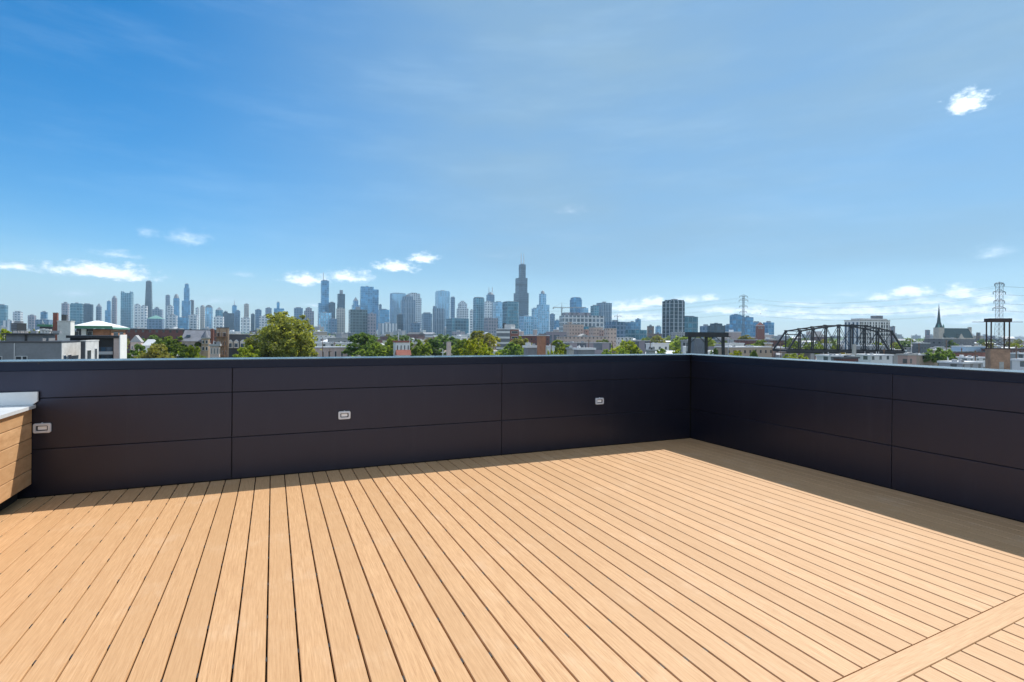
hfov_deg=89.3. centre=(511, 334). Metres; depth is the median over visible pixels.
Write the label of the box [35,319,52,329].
building
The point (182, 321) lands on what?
skyscraper
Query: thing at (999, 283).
pylon
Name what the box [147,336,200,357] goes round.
tree
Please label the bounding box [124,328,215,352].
building
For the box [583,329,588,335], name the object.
building
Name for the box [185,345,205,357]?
tree
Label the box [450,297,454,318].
skyscraper
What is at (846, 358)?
warehouse
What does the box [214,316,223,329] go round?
skyscraper
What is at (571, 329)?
building
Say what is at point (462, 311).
skyscraper
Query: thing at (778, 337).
building
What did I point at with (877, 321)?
apartment building
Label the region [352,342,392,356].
tree
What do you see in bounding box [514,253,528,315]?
skyscraper
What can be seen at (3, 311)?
skyscraper
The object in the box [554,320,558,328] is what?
skyscraper
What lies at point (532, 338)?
building
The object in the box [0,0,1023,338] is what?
sky
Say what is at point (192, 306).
skyscraper
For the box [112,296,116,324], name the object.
skyscraper
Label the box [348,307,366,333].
skyscraper
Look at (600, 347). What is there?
building
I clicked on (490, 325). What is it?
skyscraper
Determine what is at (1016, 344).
street tree
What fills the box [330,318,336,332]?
skyscraper
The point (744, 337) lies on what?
tree
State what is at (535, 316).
skyscraper
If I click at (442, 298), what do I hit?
skyscraper
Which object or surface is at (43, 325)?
building
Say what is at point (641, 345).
warehouse
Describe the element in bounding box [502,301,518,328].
skyscraper
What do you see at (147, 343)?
house
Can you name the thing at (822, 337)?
building
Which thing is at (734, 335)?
building
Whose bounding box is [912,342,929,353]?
building
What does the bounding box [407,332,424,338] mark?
building
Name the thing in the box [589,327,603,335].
building
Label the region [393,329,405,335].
building
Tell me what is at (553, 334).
building
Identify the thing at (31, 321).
skyscraper
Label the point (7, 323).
skyscraper
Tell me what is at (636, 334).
skyscraper
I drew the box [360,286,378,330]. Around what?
skyscraper
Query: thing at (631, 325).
skyscraper
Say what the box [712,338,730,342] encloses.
building
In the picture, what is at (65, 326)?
building
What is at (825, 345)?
warehouse
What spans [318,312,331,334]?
skyscraper
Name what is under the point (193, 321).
skyscraper
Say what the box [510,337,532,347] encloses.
tree
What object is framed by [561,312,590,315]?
office building
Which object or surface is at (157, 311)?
skyscraper
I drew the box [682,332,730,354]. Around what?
steel gantry
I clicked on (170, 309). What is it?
skyscraper
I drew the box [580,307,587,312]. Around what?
skyscraper
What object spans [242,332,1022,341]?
distant woods
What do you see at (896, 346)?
street tree
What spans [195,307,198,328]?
skyscraper
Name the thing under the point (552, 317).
skyscraper
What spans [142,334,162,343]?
tree
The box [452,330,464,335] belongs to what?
building
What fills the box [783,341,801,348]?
street tree
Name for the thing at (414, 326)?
skyscraper
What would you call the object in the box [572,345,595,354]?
building
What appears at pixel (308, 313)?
skyscraper
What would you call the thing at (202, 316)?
skyscraper
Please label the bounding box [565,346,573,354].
building
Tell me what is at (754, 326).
skyscraper
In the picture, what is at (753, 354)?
tree
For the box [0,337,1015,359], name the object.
ground
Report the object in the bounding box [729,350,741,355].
tree
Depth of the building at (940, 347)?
434.58 m
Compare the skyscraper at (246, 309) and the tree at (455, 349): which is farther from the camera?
the skyscraper at (246, 309)
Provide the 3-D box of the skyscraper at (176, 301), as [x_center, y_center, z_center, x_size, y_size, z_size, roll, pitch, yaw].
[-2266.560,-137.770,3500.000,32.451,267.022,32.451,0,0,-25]
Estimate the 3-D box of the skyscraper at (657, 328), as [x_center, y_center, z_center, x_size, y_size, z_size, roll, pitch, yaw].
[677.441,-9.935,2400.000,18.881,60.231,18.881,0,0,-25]
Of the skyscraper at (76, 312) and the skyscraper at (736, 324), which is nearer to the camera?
the skyscraper at (736, 324)
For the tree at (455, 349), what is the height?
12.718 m
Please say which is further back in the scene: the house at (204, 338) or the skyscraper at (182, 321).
the skyscraper at (182, 321)
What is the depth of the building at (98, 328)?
112.03 m
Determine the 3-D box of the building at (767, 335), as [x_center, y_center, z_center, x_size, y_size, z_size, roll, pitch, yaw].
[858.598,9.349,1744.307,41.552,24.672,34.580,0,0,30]
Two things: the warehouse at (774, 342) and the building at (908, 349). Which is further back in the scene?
the building at (908, 349)
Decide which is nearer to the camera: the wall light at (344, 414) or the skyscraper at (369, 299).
the wall light at (344, 414)
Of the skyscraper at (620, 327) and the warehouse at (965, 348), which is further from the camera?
the skyscraper at (620, 327)
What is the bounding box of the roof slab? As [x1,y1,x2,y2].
[128,482,401,681]
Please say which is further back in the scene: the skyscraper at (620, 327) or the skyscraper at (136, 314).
the skyscraper at (136, 314)
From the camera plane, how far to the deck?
3.32 m
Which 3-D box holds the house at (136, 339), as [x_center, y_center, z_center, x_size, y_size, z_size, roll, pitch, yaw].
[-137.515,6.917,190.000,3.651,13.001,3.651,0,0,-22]
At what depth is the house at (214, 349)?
119.23 m
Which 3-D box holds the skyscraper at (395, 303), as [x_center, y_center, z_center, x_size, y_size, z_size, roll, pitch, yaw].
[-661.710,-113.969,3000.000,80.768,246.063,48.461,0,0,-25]
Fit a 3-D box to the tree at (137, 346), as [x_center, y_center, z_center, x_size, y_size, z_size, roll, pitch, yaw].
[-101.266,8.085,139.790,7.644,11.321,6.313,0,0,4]
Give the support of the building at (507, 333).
on the ground
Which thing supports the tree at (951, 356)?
on the ground
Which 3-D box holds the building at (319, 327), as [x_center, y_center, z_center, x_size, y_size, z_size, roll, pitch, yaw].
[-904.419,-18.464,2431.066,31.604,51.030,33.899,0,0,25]
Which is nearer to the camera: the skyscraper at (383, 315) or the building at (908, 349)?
the building at (908, 349)
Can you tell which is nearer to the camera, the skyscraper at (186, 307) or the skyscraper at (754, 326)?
the skyscraper at (754, 326)
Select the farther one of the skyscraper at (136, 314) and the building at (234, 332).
the skyscraper at (136, 314)
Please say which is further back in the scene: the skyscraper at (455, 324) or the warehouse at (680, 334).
the skyscraper at (455, 324)
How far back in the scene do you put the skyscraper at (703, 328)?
1495.20 m
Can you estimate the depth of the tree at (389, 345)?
228.32 m
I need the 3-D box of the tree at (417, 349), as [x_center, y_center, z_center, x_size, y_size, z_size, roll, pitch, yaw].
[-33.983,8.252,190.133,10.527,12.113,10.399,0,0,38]
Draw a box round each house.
[66,335,126,358]
[130,335,143,356]
[142,339,155,352]
[180,329,213,357]
[208,341,221,357]
[229,334,255,357]
[393,339,410,355]
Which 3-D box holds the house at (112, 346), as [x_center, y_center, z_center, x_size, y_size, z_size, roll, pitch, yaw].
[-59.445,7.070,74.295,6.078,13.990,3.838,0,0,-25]
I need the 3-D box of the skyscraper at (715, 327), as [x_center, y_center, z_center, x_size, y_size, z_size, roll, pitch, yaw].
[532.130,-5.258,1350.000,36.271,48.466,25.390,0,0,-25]
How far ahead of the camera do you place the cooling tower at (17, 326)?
89.48 m
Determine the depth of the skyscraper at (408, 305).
2771.34 m
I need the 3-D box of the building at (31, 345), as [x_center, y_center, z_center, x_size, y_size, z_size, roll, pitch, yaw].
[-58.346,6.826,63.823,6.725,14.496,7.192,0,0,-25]
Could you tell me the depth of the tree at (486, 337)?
297.86 m
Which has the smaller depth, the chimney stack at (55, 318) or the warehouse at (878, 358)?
the chimney stack at (55, 318)
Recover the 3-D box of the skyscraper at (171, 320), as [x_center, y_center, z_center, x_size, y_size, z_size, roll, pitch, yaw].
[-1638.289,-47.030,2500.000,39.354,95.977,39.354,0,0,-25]
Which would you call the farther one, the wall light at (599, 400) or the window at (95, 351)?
the window at (95, 351)
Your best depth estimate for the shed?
258.55 m
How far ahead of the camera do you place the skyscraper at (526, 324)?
2479.15 m
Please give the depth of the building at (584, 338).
462.06 m
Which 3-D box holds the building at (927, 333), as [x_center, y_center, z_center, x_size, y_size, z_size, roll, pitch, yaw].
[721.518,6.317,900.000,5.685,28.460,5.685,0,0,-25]
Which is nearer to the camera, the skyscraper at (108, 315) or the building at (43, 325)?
the building at (43, 325)
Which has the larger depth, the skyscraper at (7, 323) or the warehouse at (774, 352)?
the skyscraper at (7, 323)
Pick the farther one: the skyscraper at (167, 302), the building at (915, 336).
the skyscraper at (167, 302)
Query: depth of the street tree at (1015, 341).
839.87 m
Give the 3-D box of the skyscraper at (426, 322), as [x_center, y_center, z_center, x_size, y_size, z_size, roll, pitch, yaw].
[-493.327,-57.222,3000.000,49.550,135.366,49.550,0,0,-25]
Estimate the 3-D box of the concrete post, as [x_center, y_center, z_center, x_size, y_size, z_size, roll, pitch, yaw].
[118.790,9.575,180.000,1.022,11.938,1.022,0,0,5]
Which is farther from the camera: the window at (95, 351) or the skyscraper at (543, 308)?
the skyscraper at (543, 308)
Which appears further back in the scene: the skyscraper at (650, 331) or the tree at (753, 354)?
the skyscraper at (650, 331)
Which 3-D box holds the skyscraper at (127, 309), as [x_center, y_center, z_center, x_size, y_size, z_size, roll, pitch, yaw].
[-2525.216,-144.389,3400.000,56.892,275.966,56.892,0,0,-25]
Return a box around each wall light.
[33,422,51,433]
[338,410,350,419]
[595,397,603,404]
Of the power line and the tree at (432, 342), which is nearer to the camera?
the tree at (432, 342)
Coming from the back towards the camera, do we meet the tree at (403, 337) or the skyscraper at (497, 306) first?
the skyscraper at (497, 306)
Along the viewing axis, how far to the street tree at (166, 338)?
284.89 m
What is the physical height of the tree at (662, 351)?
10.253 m
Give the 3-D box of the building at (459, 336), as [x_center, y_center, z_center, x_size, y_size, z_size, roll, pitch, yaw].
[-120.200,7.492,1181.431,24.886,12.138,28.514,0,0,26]
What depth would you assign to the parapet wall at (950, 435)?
5.41 m
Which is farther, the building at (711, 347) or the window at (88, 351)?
the building at (711, 347)
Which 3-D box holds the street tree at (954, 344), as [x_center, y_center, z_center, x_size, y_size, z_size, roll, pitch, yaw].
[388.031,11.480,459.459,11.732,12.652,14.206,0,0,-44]
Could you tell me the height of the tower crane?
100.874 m
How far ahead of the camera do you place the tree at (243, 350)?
113.86 m
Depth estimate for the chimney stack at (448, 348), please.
134.60 m
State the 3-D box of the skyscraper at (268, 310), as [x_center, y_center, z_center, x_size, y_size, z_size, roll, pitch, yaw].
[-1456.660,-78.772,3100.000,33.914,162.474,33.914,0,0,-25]
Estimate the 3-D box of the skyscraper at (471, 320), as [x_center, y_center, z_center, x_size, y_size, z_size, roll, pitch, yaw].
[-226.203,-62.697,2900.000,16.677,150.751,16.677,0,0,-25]
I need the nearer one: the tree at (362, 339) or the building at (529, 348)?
the building at (529, 348)
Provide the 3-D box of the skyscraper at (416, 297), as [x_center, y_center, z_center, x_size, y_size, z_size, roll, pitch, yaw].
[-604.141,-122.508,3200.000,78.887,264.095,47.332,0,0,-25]
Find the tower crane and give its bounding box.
[553,304,580,312]
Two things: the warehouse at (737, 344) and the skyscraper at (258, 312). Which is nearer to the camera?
the warehouse at (737, 344)
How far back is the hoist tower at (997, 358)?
119.14 m
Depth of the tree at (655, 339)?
518.45 m
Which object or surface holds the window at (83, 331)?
in the building at (98, 328)
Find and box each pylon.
[739,295,747,336]
[993,282,1005,347]
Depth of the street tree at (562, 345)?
284.82 m
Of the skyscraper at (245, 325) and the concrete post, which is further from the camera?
the skyscraper at (245, 325)
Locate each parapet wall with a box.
[0,354,689,498]
[682,353,1023,522]
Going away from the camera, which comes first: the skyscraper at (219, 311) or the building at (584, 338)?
the building at (584, 338)
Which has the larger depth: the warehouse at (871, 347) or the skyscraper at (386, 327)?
the skyscraper at (386, 327)
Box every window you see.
[81,329,86,334]
[87,350,90,358]
[94,348,96,358]
[100,347,105,358]
[106,347,112,358]
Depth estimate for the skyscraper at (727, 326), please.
1992.95 m
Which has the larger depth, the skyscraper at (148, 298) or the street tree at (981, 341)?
the skyscraper at (148, 298)
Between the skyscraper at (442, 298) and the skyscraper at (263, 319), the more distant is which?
the skyscraper at (442, 298)
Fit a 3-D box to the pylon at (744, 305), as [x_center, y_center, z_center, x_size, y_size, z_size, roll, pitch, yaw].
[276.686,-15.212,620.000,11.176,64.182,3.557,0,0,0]
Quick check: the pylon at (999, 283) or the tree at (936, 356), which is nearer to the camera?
the tree at (936, 356)
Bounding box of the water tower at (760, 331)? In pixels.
[755,322,764,339]
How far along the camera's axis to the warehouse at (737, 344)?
327.69 m
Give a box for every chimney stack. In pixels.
[53,312,58,339]
[446,342,450,355]
[537,335,545,354]
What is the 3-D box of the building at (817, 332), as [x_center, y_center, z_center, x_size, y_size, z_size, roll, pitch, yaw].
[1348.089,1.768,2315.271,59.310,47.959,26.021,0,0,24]
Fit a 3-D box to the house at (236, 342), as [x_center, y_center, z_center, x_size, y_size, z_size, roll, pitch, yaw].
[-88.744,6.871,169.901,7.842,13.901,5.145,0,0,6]
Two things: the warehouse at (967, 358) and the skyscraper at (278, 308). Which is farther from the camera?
the skyscraper at (278, 308)
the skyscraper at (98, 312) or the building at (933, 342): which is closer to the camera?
the building at (933, 342)
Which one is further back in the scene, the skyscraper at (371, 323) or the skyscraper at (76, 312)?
the skyscraper at (76, 312)
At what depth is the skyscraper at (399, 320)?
2340.65 m
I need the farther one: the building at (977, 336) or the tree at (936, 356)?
the building at (977, 336)
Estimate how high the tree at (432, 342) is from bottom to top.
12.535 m
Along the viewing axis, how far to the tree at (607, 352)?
150.08 m
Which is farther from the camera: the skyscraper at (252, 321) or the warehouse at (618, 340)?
the skyscraper at (252, 321)
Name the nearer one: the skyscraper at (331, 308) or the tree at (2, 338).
the tree at (2, 338)
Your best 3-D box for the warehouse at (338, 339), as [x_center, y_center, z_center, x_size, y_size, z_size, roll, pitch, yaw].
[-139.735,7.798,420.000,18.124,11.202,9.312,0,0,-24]
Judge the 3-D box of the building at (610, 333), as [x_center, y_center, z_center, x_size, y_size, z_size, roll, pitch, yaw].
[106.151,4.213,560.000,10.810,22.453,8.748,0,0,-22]
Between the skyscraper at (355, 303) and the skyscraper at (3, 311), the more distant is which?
the skyscraper at (355, 303)
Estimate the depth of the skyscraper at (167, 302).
3489.03 m
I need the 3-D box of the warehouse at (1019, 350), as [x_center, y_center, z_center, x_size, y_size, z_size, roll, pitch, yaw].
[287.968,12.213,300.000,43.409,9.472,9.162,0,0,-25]
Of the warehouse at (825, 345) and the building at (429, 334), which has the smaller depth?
the warehouse at (825, 345)
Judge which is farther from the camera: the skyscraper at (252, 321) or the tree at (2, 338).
the skyscraper at (252, 321)
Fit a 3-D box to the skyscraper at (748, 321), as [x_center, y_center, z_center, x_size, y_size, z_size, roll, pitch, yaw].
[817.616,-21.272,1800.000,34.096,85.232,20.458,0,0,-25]
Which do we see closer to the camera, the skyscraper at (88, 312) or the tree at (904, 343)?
the tree at (904, 343)
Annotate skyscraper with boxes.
[0,304,7,326]
[3,319,13,331]
[13,311,22,320]
[28,314,35,330]
[40,311,47,319]
[61,302,69,320]
[70,302,83,328]
[83,303,92,328]
[96,304,101,320]
[105,300,110,322]
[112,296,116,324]
[120,291,133,327]
[134,304,140,327]
[139,305,147,328]
[145,281,152,317]
[147,315,164,328]
[152,307,162,317]
[165,295,169,327]
[167,305,173,314]
[167,314,177,327]
[173,294,179,316]
[177,316,188,328]
[182,283,190,317]
[188,314,197,328]
[190,300,193,313]
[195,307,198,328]
[200,305,204,328]
[205,305,212,327]
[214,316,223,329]
[215,307,222,316]
[223,311,234,330]
[232,300,236,312]
[235,310,239,330]
[241,317,249,333]
[244,303,248,317]
[251,313,254,330]
[255,309,261,329]
[259,315,274,329]
[265,307,271,314]
[274,302,283,312]
[294,307,302,320]
[304,307,313,330]
[318,272,328,312]
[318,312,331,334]
[328,302,334,318]
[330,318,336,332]
[336,308,344,332]
[337,290,344,308]
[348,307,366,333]
[352,297,359,308]
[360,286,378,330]
[367,313,375,334]
[378,309,389,322]
[378,322,396,334]
[390,293,405,323]
[397,313,402,330]
[401,295,415,334]
[407,293,421,328]
[410,322,419,331]
[421,312,431,331]
[432,306,444,335]
[435,290,449,327]
[446,318,468,336]
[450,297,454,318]
[456,301,467,318]
[470,309,472,332]
[473,297,483,333]
[484,301,491,317]
[484,318,497,335]
[486,287,494,317]
[493,301,502,328]
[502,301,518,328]
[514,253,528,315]
[519,315,532,334]
[532,308,537,334]
[537,291,549,333]
[550,313,554,331]
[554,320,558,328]
[570,297,581,312]
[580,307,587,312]
[590,305,598,315]
[596,302,611,327]
[605,320,624,336]
[625,321,639,329]
[625,329,646,339]
[647,325,653,340]
[655,325,660,333]
[662,299,684,340]
[685,316,697,337]
[700,324,707,337]
[707,323,724,338]
[724,324,729,331]
[729,314,744,335]
[744,316,752,337]
[753,321,758,336]
[763,321,773,334]
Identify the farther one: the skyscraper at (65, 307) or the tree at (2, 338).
the skyscraper at (65, 307)
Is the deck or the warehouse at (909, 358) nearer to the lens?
the deck
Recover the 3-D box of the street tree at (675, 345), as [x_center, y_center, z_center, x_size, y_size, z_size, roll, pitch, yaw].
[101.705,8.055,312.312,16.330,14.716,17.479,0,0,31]
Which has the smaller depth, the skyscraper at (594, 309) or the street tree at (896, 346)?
the street tree at (896, 346)
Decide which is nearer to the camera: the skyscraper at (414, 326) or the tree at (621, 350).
the tree at (621, 350)
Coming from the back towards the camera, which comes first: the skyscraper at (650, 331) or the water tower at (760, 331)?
the skyscraper at (650, 331)
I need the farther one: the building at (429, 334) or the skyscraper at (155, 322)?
the skyscraper at (155, 322)
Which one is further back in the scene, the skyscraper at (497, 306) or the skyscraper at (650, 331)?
the skyscraper at (497, 306)
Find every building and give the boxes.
[0,331,80,359]
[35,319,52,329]
[37,320,52,332]
[57,315,74,339]
[75,321,129,334]
[80,340,98,358]
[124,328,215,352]
[214,327,229,357]
[229,330,240,333]
[314,325,323,330]
[314,330,326,335]
[336,332,347,337]
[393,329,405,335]
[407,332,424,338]
[424,332,435,336]
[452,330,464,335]
[453,335,466,339]
[496,323,518,354]
[519,334,549,345]
[522,342,536,354]
[546,331,566,343]
[555,341,611,353]
[556,335,607,341]
[559,315,603,331]
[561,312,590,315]
[563,323,583,335]
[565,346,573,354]
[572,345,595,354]
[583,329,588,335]
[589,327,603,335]
[599,329,603,335]
[604,328,616,347]
[708,344,720,349]
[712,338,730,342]
[729,330,740,339]
[765,333,773,338]
[771,335,788,339]
[806,331,821,334]
[810,335,825,341]
[844,316,889,348]
[890,326,895,344]
[895,345,910,351]
[912,334,920,338]
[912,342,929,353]
[924,337,973,347]
[925,329,929,337]
[930,346,950,349]
[976,332,980,341]
[999,336,1014,342]
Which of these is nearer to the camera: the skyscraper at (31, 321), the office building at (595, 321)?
the office building at (595, 321)
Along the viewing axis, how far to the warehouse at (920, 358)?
201.02 m
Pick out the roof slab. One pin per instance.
(267, 604)
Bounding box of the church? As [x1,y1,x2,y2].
[933,307,973,338]
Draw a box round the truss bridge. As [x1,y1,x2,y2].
[773,324,905,363]
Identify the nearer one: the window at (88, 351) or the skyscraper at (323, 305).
the window at (88, 351)
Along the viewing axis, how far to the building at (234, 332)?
1346.64 m
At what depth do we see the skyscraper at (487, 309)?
2888.66 m
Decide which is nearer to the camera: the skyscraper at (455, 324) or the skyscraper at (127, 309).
the skyscraper at (455, 324)
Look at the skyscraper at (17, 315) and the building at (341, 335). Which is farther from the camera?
the skyscraper at (17, 315)
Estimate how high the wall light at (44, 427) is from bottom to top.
0.102 m
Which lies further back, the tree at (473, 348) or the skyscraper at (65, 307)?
the skyscraper at (65, 307)
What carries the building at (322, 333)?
on the ground
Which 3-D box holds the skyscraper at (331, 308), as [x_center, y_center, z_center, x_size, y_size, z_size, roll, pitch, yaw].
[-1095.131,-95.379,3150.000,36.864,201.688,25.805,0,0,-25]
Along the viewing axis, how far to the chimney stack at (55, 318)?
104.71 m
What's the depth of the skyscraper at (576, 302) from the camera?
2676.71 m
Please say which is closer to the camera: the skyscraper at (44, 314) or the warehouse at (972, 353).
the warehouse at (972, 353)
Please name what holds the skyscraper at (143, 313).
on the ground
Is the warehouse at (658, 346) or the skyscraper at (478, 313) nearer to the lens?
the warehouse at (658, 346)
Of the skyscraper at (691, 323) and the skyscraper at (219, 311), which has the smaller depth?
the skyscraper at (691, 323)
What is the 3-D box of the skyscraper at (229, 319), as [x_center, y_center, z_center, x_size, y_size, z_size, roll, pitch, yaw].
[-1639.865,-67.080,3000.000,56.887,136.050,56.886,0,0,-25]
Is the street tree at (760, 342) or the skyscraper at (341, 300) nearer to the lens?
the street tree at (760, 342)
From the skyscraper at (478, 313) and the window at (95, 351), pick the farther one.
the skyscraper at (478, 313)
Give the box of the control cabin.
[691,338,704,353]
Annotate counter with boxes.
[0,392,38,510]
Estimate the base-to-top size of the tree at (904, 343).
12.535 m
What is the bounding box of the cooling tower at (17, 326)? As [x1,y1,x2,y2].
[11,321,26,332]
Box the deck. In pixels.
[0,438,1023,681]
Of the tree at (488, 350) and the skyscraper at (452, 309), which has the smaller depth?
the tree at (488, 350)
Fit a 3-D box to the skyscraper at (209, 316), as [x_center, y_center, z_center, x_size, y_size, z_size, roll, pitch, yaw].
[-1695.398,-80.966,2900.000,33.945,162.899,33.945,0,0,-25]
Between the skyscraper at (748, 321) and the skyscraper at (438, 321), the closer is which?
the skyscraper at (748, 321)
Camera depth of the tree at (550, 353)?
150.11 m
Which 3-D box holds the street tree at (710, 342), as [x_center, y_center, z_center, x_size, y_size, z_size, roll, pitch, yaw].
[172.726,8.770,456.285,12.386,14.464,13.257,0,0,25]
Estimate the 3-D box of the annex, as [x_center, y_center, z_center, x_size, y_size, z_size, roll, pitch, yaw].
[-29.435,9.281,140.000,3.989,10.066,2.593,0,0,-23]
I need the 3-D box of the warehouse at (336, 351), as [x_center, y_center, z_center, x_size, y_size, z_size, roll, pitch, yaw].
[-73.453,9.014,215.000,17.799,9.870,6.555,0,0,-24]
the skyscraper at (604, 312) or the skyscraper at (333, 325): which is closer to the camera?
the skyscraper at (604, 312)
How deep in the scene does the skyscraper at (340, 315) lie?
2685.87 m
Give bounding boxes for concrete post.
[852,344,856,356]
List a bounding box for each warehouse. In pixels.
[309,341,356,356]
[313,335,333,341]
[314,344,357,356]
[328,337,351,341]
[616,337,633,346]
[621,340,649,353]
[645,342,669,350]
[645,347,656,353]
[671,331,684,340]
[680,339,687,352]
[714,344,771,356]
[725,342,744,345]
[734,339,784,346]
[773,347,787,357]
[803,343,831,356]
[815,353,854,360]
[832,355,859,361]
[856,344,887,349]
[856,352,893,363]
[896,352,917,364]
[916,352,937,365]
[937,357,984,367]
[941,349,984,359]
[951,344,985,350]
[957,355,984,367]
[980,347,1023,352]
[1010,352,1023,369]
[1010,358,1023,369]
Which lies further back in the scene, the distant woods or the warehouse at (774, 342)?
the distant woods
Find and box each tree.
[0,328,11,340]
[127,343,146,358]
[134,343,174,357]
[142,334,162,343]
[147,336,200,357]
[163,336,181,344]
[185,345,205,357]
[232,345,260,357]
[241,311,321,356]
[341,332,386,355]
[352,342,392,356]
[381,338,396,354]
[387,334,412,342]
[410,340,432,355]
[422,338,445,355]
[434,334,456,355]
[451,339,468,355]
[459,339,487,355]
[468,330,500,346]
[478,347,500,354]
[495,342,523,354]
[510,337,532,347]
[546,349,555,354]
[552,340,569,353]
[601,349,611,353]
[609,340,640,353]
[619,347,628,353]
[629,346,643,353]
[650,335,665,342]
[655,348,666,353]
[669,336,687,350]
[704,337,715,345]
[710,348,717,354]
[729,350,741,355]
[737,335,754,339]
[749,350,757,356]
[751,340,766,345]
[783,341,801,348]
[783,353,808,358]
[799,342,825,354]
[890,340,910,349]
[890,342,901,348]
[923,347,952,364]
[938,353,957,365]
[948,340,959,347]
[977,339,985,345]
[1010,343,1022,347]
[1013,339,1023,343]
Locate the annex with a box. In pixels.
[395,350,410,355]
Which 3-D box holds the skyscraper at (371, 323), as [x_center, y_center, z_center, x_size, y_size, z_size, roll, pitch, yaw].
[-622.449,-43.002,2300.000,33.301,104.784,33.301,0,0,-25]
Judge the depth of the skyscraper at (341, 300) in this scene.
3183.57 m
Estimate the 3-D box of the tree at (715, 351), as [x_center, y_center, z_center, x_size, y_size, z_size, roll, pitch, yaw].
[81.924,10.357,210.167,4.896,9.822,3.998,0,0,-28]
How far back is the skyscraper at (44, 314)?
2993.36 m
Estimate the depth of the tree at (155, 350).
129.16 m
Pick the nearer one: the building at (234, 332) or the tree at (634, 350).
the tree at (634, 350)
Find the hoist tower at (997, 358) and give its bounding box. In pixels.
[984,318,1011,369]
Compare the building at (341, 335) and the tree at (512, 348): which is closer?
the tree at (512, 348)
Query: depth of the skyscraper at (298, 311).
2879.59 m
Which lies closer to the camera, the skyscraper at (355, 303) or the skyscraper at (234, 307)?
the skyscraper at (355, 303)
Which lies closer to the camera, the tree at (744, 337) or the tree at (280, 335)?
the tree at (280, 335)
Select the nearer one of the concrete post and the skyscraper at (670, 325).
the concrete post
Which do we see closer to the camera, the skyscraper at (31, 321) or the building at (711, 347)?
the building at (711, 347)
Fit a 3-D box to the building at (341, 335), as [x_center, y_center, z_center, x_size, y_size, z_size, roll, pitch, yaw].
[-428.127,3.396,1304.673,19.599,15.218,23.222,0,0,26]
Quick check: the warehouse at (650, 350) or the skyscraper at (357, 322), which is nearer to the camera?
the warehouse at (650, 350)
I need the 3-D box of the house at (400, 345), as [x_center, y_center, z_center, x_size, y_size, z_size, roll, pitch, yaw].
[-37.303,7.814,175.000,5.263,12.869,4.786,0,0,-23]
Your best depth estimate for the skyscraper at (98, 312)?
2992.01 m
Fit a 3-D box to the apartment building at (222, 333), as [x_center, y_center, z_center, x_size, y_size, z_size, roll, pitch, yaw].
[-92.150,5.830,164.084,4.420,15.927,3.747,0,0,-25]
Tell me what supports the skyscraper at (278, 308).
on the ground
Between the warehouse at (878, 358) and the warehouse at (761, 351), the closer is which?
the warehouse at (878, 358)
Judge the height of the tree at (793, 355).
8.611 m
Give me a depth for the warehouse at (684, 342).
228.50 m
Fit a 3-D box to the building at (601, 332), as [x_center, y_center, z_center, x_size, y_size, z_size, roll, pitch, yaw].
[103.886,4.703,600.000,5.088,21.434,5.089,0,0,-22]
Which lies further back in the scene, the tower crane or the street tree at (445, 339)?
the tower crane
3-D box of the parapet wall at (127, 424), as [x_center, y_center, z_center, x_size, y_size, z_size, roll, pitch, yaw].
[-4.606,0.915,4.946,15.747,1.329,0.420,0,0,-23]
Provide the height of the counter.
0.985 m
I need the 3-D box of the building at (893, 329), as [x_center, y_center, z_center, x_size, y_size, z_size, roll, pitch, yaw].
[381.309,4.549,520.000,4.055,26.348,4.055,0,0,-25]
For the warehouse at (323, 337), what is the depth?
515.17 m
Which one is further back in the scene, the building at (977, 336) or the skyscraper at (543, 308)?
the skyscraper at (543, 308)
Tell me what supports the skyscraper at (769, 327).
on the ground
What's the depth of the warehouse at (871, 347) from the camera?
335.68 m
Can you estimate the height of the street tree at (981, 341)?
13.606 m
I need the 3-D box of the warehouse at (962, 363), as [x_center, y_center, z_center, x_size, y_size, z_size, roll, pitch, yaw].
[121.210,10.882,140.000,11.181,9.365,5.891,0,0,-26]
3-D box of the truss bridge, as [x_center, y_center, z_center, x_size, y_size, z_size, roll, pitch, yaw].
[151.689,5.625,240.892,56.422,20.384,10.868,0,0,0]
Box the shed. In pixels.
[546,344,554,354]
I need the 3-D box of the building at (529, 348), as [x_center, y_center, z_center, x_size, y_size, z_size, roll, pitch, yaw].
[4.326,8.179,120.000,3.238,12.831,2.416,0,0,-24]
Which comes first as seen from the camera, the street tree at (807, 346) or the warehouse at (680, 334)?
the street tree at (807, 346)
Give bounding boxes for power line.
[751,303,993,314]
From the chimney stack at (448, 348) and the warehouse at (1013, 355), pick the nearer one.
the chimney stack at (448, 348)
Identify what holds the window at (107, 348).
in the house at (112, 346)
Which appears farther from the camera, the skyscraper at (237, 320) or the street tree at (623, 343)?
the skyscraper at (237, 320)
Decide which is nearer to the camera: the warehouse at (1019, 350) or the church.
the warehouse at (1019, 350)
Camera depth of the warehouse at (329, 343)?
297.36 m
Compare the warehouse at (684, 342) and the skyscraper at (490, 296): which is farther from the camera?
the skyscraper at (490, 296)
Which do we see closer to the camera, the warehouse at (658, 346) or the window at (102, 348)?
the window at (102, 348)
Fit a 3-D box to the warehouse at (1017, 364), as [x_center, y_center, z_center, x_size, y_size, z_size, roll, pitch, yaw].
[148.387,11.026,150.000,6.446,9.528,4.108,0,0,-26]
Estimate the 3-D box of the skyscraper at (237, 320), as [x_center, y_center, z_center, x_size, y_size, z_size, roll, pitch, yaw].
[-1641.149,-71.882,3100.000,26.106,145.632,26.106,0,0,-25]
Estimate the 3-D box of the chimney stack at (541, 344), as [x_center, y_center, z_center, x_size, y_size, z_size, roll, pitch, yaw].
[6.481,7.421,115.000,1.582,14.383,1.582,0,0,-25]
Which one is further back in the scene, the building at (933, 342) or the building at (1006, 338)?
the building at (1006, 338)

